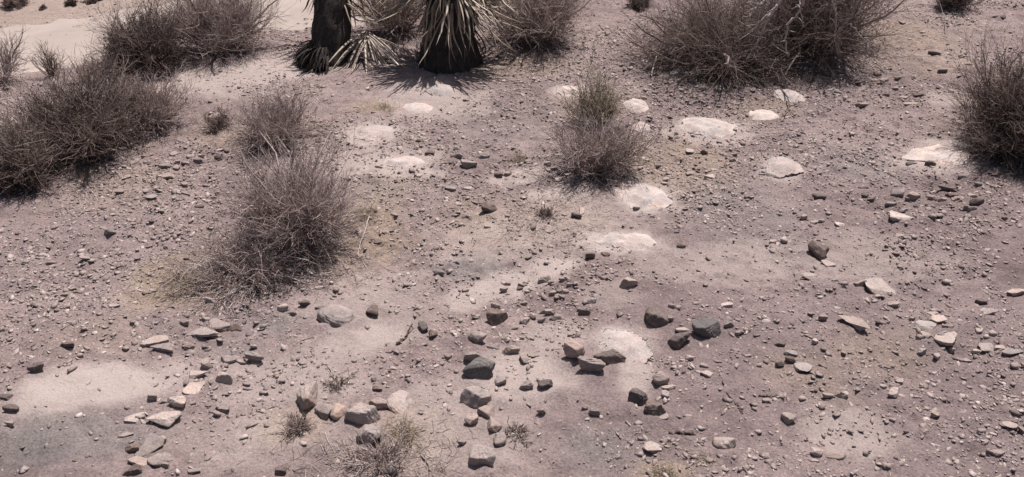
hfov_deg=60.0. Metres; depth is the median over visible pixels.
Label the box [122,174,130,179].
stone
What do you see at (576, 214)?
rounded rock
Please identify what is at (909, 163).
rock
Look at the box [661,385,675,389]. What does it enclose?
flat stone
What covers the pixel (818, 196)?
rounded rock
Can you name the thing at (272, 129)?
dry shrub
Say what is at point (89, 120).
dry shrub
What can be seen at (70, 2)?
distant bush
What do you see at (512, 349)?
rock
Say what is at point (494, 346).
stone
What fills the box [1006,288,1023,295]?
flat stone
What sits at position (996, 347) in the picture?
flat stone
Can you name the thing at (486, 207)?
rock
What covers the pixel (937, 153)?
sunken stone
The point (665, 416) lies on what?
flat stone
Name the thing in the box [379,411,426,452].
grass tuft
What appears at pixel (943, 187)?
flat stone
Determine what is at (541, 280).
stone
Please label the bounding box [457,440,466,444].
stone
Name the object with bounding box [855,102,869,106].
stone
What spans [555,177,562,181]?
stone
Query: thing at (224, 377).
rock
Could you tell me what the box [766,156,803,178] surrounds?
sunken stone
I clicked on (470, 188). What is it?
stone
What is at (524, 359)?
stone
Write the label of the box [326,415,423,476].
twig clump
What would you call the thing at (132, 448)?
rounded rock
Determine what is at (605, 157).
dry shrub
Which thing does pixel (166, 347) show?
flat stone
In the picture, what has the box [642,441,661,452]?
flat stone
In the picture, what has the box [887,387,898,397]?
rock
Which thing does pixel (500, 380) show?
rounded rock
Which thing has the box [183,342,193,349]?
stone
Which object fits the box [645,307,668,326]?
rounded rock
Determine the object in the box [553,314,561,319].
stone
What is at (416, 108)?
sunken stone
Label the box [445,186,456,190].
stone
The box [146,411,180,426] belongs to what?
flat stone
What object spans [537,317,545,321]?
stone
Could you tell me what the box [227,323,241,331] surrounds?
rock
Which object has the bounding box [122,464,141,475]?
rock
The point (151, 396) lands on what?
stone
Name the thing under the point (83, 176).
grass tuft
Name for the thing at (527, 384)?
rock
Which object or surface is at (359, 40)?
dried rosette
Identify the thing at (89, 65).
dry shrub
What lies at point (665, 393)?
rock
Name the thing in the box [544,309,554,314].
stone
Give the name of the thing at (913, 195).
rounded rock
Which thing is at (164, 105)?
dry shrub
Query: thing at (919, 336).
stone
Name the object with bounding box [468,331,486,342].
rounded rock
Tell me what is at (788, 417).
rock
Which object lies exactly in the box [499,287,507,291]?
stone
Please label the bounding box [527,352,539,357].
stone
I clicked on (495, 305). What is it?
stone
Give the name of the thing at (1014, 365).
stone
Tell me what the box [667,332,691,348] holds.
rounded rock
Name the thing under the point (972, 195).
stone
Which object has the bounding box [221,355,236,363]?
rock
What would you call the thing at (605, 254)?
stone
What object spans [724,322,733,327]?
rock
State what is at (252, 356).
rounded rock
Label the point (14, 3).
distant bush
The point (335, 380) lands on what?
dry tuft
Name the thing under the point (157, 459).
boulder
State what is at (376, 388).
rock
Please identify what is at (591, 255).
stone
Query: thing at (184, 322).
stone
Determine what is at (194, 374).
flat stone
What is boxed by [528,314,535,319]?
stone
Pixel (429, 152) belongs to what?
rock
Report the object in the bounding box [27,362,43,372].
rock
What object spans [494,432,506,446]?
rock
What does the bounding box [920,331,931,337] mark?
stone
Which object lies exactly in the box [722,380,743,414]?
fallen stick
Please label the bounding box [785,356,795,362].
rock
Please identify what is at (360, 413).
rounded rock
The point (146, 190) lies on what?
stone
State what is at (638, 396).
rock
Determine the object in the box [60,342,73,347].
rock
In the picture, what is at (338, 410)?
rounded rock
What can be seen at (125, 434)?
flat stone
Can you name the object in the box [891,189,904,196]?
rock
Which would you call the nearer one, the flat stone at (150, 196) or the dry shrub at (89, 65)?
the flat stone at (150, 196)
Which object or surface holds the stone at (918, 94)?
on the ground
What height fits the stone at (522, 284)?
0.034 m
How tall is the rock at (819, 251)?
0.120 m
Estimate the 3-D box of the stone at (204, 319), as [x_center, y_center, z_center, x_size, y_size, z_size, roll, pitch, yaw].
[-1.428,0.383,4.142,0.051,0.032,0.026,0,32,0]
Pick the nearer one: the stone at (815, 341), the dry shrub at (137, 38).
the stone at (815, 341)
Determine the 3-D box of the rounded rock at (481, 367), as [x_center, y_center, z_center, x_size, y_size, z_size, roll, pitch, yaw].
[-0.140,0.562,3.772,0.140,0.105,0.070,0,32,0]
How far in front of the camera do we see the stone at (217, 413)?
3.57 m
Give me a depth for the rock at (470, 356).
3.85 m
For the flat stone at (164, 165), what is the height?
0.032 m
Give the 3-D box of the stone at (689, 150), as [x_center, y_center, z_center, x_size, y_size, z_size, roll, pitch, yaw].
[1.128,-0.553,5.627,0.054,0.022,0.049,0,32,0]
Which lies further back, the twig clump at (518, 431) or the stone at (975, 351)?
the stone at (975, 351)
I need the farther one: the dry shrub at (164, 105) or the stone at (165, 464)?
the dry shrub at (164, 105)
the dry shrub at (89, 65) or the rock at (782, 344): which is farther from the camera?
the dry shrub at (89, 65)
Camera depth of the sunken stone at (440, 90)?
6.50 m
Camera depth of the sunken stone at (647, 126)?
5.92 m
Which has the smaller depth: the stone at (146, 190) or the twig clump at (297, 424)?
the twig clump at (297, 424)
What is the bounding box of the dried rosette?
[309,30,418,74]
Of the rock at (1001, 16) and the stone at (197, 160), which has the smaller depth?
the stone at (197, 160)
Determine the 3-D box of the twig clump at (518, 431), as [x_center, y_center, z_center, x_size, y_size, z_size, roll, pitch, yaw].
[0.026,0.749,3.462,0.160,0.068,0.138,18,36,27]
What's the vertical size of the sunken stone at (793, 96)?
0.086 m
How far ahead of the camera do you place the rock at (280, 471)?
3.32 m
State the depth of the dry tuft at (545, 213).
4.95 m
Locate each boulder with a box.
[147,452,173,466]
[317,304,357,326]
[387,390,412,412]
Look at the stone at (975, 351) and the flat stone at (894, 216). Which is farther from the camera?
the flat stone at (894, 216)
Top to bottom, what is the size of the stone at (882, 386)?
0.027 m
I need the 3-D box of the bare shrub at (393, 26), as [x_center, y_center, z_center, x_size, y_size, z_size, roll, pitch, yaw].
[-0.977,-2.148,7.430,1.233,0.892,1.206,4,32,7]
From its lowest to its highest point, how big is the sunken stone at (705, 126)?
0.093 m
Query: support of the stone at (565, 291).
on the ground
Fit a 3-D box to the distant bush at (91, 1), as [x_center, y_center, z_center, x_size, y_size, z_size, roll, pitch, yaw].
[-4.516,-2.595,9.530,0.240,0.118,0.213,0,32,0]
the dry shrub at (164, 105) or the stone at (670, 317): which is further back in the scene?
the dry shrub at (164, 105)
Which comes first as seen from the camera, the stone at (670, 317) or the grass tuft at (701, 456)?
the grass tuft at (701, 456)
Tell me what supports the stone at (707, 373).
on the ground
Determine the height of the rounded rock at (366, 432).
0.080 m
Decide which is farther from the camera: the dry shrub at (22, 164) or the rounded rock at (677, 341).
the dry shrub at (22, 164)
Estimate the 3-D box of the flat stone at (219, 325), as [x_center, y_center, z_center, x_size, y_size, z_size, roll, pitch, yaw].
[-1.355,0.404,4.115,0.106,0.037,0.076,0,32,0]
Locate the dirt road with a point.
(53, 35)
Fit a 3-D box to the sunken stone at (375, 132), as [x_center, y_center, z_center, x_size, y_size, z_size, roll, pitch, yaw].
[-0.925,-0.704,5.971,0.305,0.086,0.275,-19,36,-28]
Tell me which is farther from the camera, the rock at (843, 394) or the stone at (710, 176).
the stone at (710, 176)
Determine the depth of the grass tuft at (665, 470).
3.32 m
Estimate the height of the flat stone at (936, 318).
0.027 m
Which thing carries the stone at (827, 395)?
on the ground
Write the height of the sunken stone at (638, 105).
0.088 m
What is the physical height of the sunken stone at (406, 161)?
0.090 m
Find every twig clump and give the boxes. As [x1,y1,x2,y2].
[266,411,317,443]
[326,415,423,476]
[503,415,535,447]
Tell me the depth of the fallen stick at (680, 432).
3.48 m
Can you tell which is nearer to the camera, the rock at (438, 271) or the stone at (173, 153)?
the rock at (438, 271)
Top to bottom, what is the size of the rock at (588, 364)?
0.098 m
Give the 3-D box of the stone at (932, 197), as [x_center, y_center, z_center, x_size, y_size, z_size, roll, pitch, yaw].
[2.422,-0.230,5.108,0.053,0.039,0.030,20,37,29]
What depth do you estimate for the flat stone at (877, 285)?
4.33 m
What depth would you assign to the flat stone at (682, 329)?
4.06 m
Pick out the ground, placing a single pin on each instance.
(64, 396)
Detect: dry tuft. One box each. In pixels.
[191,104,237,132]
[320,365,356,392]
[535,204,556,220]
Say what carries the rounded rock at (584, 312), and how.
on the ground
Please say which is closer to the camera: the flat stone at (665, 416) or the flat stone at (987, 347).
the flat stone at (665, 416)
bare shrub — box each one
[313,0,425,47]
[721,0,949,100]
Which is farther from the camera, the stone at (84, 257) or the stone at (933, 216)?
the stone at (933, 216)
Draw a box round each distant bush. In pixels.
[0,0,29,10]
[38,4,46,10]
[62,0,77,5]
[83,0,100,3]
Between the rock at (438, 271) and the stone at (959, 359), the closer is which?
the stone at (959, 359)
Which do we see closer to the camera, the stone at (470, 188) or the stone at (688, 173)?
the stone at (470, 188)
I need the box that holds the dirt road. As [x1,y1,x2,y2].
[0,0,412,73]
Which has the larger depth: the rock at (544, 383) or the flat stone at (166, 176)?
the flat stone at (166, 176)
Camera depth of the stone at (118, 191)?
5.15 m
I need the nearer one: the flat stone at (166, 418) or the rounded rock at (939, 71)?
the flat stone at (166, 418)
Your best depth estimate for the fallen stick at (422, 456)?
3.35 m
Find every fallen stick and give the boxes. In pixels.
[291,237,339,283]
[357,216,372,278]
[396,323,412,344]
[420,451,434,476]
[669,430,695,435]
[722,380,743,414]
[759,394,776,396]
[780,88,790,115]
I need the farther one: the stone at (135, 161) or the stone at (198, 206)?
the stone at (135, 161)
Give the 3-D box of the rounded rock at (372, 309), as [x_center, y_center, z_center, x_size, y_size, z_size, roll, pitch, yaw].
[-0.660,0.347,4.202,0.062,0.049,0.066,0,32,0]
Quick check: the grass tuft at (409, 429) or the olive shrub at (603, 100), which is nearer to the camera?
the grass tuft at (409, 429)
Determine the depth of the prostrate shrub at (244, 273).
4.39 m
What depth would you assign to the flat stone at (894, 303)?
4.21 m
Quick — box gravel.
[0,0,1023,476]
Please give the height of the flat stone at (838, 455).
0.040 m
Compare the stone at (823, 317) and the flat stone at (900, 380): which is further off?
the stone at (823, 317)
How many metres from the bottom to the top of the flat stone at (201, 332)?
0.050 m
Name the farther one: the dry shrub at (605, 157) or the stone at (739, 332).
the dry shrub at (605, 157)
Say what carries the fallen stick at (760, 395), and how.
on the ground
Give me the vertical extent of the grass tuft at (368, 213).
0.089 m
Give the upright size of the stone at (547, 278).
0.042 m
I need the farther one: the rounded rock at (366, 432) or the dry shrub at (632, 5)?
the dry shrub at (632, 5)
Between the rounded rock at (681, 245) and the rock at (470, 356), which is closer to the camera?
the rock at (470, 356)
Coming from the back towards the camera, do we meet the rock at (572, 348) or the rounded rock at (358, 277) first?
the rounded rock at (358, 277)
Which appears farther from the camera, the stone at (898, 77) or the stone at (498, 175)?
the stone at (898, 77)
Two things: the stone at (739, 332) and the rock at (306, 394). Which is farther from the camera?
the stone at (739, 332)
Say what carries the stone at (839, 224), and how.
on the ground
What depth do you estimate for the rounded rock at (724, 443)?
3.41 m
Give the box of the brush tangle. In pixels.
[596,0,877,105]
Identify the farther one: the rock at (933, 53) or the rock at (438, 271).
the rock at (933, 53)
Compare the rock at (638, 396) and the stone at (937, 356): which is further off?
the stone at (937, 356)
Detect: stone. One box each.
[0,394,13,400]
[4,421,14,426]
[79,255,89,259]
[104,229,115,234]
[109,304,119,307]
[114,189,123,193]
[118,431,133,437]
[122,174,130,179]
[124,412,144,422]
[127,455,147,465]
[130,158,138,164]
[134,433,163,455]
[142,188,149,192]
[142,335,168,346]
[145,194,157,198]
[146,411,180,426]
[147,394,156,399]
[149,342,173,352]
[158,162,170,168]
[160,173,174,179]
[161,462,169,467]
[169,151,177,155]
[180,320,188,325]
[182,381,205,394]
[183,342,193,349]
[186,327,218,337]
[187,468,200,473]
[189,371,207,378]
[193,157,202,162]
[194,204,203,207]
[201,316,211,321]
[205,297,215,302]
[209,318,229,331]
[212,411,220,416]
[214,154,222,159]
[218,406,229,411]
[236,359,246,364]
[259,324,266,328]
[357,125,393,140]
[384,156,430,168]
[403,103,432,113]
[424,84,455,95]
[444,354,451,359]
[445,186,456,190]
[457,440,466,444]
[463,186,474,190]
[486,344,499,349]
[491,303,499,308]
[494,172,502,177]
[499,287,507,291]
[518,283,527,286]
[519,317,529,324]
[519,355,528,363]
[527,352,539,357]
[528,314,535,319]
[536,408,545,412]
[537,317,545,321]
[538,278,546,282]
[540,276,550,281]
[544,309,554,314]
[549,290,556,295]
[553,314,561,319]
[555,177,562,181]
[557,85,579,95]
[561,289,568,293]
[579,207,584,214]
[585,252,594,258]
[587,298,596,303]
[588,408,599,415]
[596,233,656,251]
[598,328,652,363]
[600,252,609,256]
[614,182,672,211]
[623,98,648,112]
[632,121,651,131]
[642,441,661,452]
[659,413,668,419]
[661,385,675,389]
[667,67,701,75]
[667,315,673,320]
[668,304,675,308]
[675,327,688,331]
[679,117,738,139]
[685,355,693,360]
[686,148,693,152]
[686,171,694,175]
[701,370,712,377]
[704,174,714,178]
[720,302,733,307]
[735,330,743,335]
[749,109,778,119]
[762,398,771,402]
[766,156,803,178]
[773,89,806,101]
[780,236,787,242]
[783,350,797,355]
[793,362,812,371]
[800,214,807,219]
[802,272,816,279]
[811,338,818,343]
[818,314,827,320]
[821,260,835,266]
[822,392,833,398]
[825,452,845,459]
[835,222,844,226]
[838,315,869,330]
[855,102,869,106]
[865,278,895,294]
[870,78,888,83]
[873,72,881,76]
[879,384,886,388]
[885,201,896,206]
[887,301,899,306]
[889,210,913,220]
[894,76,905,79]
[895,378,903,383]
[901,144,974,164]
[903,102,918,105]
[911,93,923,96]
[915,319,936,329]
[915,334,923,339]
[918,348,926,354]
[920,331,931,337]
[926,311,937,315]
[928,195,937,200]
[928,214,936,219]
[929,314,947,322]
[930,410,939,417]
[933,213,943,216]
[933,353,940,359]
[934,331,957,345]
[937,184,956,191]
[937,198,946,201]
[956,357,963,361]
[967,193,977,197]
[967,206,976,211]
[970,349,981,353]
[974,182,982,185]
[975,328,983,333]
[978,308,997,314]
[978,343,993,352]
[986,449,1004,456]
[989,330,996,335]
[994,345,1005,349]
[999,421,1017,429]
[1002,349,1023,355]
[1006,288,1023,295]
[1010,363,1019,367]
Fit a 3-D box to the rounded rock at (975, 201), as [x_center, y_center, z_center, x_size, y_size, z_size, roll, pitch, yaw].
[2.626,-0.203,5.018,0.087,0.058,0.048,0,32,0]
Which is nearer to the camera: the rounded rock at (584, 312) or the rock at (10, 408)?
the rock at (10, 408)
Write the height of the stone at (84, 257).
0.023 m
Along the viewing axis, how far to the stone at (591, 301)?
4.24 m
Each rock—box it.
[2,404,18,411]
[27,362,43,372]
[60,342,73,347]
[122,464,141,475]
[125,444,138,451]
[167,396,186,407]
[201,360,212,368]
[215,372,232,383]
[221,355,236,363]
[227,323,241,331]
[244,351,263,361]
[275,467,286,475]
[277,303,287,311]
[296,381,317,410]
[298,300,310,305]
[314,404,332,419]
[330,403,347,419]
[344,402,380,424]
[355,275,362,281]
[357,424,382,444]
[366,305,377,314]
[369,397,387,409]
[372,385,382,390]
[380,464,397,475]
[418,321,427,332]
[424,151,434,154]
[428,329,437,337]
[433,269,444,275]
[450,153,462,157]
[460,159,476,168]
[460,386,491,408]
[462,357,494,378]
[463,351,481,361]
[464,413,478,424]
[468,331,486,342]
[468,444,495,465]
[476,152,489,158]
[477,404,494,418]
[481,202,497,212]
[486,308,507,325]
[487,416,502,432]
[494,375,506,385]
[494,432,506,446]
[502,345,519,353]
[519,380,533,389]
[538,379,552,388]
[563,339,584,357]
[571,212,581,217]
[577,356,605,371]
[578,309,590,314]
[594,349,625,364]
[619,277,637,287]
[628,388,648,405]
[643,399,665,415]
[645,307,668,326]
[652,371,669,384]
[661,390,669,397]
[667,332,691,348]
[676,242,685,248]
[692,318,720,337]
[712,437,735,449]
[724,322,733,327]
[774,342,785,346]
[775,361,784,367]
[781,412,796,423]
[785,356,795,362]
[808,240,828,260]
[810,447,822,456]
[812,193,826,199]
[835,391,849,398]
[853,279,866,286]
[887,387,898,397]
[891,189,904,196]
[905,191,920,199]
[906,162,916,165]
[924,160,935,165]
[928,51,941,54]
[937,69,947,73]
[947,193,959,197]
[947,347,955,353]
[969,198,984,204]
[975,298,988,303]
[991,15,1005,18]
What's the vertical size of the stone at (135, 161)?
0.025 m
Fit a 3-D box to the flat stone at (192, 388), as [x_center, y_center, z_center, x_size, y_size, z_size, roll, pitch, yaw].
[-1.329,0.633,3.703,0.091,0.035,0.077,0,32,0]
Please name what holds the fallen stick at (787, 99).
on the sunken stone at (793, 96)
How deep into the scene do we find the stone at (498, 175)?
5.35 m
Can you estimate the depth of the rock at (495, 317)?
4.10 m
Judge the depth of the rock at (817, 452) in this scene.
3.39 m
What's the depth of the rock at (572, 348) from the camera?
3.83 m
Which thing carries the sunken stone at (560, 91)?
on the ground
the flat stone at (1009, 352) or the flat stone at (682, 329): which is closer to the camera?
the flat stone at (1009, 352)
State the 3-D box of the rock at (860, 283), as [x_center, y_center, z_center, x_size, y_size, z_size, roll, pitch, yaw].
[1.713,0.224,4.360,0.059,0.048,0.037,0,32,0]
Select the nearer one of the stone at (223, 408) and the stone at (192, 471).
the stone at (192, 471)
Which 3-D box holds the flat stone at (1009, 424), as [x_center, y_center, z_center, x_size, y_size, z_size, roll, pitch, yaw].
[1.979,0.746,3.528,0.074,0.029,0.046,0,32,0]
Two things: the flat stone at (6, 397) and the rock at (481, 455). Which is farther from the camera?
the flat stone at (6, 397)
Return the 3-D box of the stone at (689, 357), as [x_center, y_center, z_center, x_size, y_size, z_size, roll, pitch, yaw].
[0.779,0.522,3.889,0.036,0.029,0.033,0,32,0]
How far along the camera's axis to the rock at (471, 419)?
3.51 m
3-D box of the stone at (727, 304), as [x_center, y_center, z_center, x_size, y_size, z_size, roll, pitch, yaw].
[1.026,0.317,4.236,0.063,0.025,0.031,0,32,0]
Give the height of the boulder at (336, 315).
0.086 m
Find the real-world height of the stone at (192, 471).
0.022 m
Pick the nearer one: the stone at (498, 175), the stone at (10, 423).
the stone at (10, 423)
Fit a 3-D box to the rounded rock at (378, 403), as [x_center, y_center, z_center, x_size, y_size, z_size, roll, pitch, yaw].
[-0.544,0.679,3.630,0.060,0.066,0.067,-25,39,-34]
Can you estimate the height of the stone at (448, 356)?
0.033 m
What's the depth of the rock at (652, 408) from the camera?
3.55 m
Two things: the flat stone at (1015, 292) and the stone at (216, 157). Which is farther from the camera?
the stone at (216, 157)
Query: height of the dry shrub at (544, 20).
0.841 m
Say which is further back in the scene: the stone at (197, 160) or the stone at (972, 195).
the stone at (197, 160)
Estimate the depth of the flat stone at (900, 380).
3.76 m
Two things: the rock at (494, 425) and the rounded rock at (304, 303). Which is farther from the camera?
the rounded rock at (304, 303)
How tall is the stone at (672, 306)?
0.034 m
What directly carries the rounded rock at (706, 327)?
on the ground
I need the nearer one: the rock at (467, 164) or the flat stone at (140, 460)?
the flat stone at (140, 460)
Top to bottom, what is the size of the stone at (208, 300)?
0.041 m
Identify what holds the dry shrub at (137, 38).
on the ground
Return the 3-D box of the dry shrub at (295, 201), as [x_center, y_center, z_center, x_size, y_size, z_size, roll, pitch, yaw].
[-1.175,-0.268,4.562,0.936,0.708,0.950,-7,32,-11]
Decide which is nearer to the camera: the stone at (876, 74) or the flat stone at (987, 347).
the flat stone at (987, 347)
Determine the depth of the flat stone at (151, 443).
3.42 m
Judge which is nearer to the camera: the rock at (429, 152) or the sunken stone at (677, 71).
the rock at (429, 152)
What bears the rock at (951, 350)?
on the ground
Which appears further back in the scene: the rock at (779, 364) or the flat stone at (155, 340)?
the flat stone at (155, 340)
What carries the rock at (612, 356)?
on the ground
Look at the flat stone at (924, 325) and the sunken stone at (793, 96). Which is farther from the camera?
the sunken stone at (793, 96)
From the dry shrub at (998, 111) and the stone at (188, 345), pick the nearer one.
the stone at (188, 345)
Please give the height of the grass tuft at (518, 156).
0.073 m
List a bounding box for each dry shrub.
[0,23,45,93]
[0,35,187,177]
[0,89,69,202]
[17,37,72,76]
[66,49,119,84]
[79,0,202,83]
[99,51,207,139]
[135,0,297,75]
[191,95,377,271]
[217,75,332,160]
[475,0,597,59]
[530,101,674,186]
[623,0,655,9]
[924,19,1023,175]
[929,0,995,13]
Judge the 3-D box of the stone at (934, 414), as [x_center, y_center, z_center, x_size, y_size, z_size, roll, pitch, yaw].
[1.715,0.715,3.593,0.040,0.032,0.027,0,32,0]
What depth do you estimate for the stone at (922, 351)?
3.91 m
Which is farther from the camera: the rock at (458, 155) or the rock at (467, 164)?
the rock at (458, 155)
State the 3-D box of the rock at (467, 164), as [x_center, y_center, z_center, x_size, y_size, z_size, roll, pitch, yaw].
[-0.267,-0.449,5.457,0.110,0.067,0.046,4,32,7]
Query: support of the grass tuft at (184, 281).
on the ground
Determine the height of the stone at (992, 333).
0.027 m
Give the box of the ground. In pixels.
[0,0,1023,476]
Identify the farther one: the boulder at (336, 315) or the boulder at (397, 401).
the boulder at (336, 315)
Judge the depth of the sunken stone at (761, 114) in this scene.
6.12 m
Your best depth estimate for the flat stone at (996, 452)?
3.40 m
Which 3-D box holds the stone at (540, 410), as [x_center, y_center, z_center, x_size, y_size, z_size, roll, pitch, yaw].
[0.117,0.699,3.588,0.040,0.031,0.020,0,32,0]
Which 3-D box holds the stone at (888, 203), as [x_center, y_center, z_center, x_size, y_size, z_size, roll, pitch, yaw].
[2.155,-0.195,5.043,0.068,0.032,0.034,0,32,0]
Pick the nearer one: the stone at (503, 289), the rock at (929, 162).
the stone at (503, 289)
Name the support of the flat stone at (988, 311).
on the ground
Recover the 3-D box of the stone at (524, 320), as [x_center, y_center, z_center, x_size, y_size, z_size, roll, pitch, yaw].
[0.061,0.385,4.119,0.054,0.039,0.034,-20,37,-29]
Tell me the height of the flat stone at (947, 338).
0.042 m
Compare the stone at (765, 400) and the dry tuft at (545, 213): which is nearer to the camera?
the stone at (765, 400)
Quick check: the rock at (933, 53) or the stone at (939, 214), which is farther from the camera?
the rock at (933, 53)
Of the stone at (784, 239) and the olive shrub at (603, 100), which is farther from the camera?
the olive shrub at (603, 100)
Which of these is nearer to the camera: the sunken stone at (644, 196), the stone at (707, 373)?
the stone at (707, 373)
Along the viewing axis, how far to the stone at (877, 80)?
6.65 m
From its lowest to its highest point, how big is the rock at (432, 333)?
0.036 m
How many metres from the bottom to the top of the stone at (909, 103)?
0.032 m
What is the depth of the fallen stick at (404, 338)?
4.01 m
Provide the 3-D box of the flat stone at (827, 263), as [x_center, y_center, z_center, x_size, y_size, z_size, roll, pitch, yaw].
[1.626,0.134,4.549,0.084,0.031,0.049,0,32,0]
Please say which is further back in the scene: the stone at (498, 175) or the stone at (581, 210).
the stone at (498, 175)
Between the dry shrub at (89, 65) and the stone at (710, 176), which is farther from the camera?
the dry shrub at (89, 65)
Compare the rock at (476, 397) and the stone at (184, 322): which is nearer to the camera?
the rock at (476, 397)
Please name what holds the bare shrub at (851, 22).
on the ground
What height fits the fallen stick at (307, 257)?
0.160 m
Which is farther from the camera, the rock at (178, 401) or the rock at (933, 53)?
the rock at (933, 53)
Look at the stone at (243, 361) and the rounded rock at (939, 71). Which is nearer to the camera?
the stone at (243, 361)
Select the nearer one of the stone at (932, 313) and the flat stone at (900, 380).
the flat stone at (900, 380)
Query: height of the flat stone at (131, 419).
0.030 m
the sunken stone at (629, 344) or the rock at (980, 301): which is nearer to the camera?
the sunken stone at (629, 344)
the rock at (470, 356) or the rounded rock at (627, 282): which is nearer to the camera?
the rock at (470, 356)
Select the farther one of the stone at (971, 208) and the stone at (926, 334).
the stone at (971, 208)
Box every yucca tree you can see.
[292,0,391,74]
[364,0,527,74]
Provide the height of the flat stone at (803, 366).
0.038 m
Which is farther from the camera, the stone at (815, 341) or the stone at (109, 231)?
the stone at (109, 231)
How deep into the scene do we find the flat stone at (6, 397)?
3.62 m
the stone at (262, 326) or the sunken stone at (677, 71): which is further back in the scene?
the sunken stone at (677, 71)
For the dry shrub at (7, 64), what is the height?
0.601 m
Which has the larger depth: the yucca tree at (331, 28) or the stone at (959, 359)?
the yucca tree at (331, 28)
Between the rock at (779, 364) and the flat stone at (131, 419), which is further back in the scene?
the rock at (779, 364)
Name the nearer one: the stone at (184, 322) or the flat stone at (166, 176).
the stone at (184, 322)
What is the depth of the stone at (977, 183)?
5.23 m
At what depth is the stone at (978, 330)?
4.05 m
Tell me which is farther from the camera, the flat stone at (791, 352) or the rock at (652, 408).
the flat stone at (791, 352)
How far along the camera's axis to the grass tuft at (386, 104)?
6.25 m
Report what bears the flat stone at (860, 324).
on the ground
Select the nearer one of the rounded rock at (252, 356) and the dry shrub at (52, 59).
the rounded rock at (252, 356)
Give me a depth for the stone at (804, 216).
4.95 m
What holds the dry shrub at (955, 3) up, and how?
on the ground
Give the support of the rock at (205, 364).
on the ground
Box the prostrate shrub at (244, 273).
[134,209,375,325]
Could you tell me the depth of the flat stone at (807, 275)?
4.42 m
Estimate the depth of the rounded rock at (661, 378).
3.73 m
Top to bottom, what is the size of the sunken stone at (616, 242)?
0.093 m
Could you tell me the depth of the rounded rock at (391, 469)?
3.31 m
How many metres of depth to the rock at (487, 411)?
3.57 m
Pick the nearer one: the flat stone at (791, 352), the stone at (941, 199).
the flat stone at (791, 352)
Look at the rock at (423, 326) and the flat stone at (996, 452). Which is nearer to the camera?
the flat stone at (996, 452)
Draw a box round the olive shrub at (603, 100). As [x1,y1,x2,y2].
[546,38,631,132]
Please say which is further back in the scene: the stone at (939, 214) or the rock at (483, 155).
the rock at (483, 155)
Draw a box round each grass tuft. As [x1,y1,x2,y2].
[66,166,101,184]
[140,267,218,303]
[348,201,384,222]
[372,101,399,112]
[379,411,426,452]
[507,151,528,163]
[649,460,681,476]
[689,447,718,466]
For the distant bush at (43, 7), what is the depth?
9.35 m
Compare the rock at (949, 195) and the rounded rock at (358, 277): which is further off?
the rock at (949, 195)
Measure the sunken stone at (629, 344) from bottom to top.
0.084 m
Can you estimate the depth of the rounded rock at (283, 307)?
4.19 m
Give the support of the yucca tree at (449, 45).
on the ground
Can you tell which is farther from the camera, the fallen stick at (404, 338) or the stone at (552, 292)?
the stone at (552, 292)
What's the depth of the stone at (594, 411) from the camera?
3.57 m
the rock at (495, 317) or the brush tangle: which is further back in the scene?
the brush tangle
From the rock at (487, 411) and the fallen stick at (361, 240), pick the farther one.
the fallen stick at (361, 240)
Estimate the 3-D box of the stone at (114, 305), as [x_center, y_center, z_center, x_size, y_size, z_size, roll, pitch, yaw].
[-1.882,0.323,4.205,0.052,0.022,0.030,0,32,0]
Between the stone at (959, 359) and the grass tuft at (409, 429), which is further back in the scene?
the stone at (959, 359)
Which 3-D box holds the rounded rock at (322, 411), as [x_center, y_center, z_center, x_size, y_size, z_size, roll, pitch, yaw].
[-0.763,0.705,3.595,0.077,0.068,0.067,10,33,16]
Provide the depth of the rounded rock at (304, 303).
4.23 m
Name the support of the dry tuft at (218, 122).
on the ground
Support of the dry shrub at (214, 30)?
on the ground

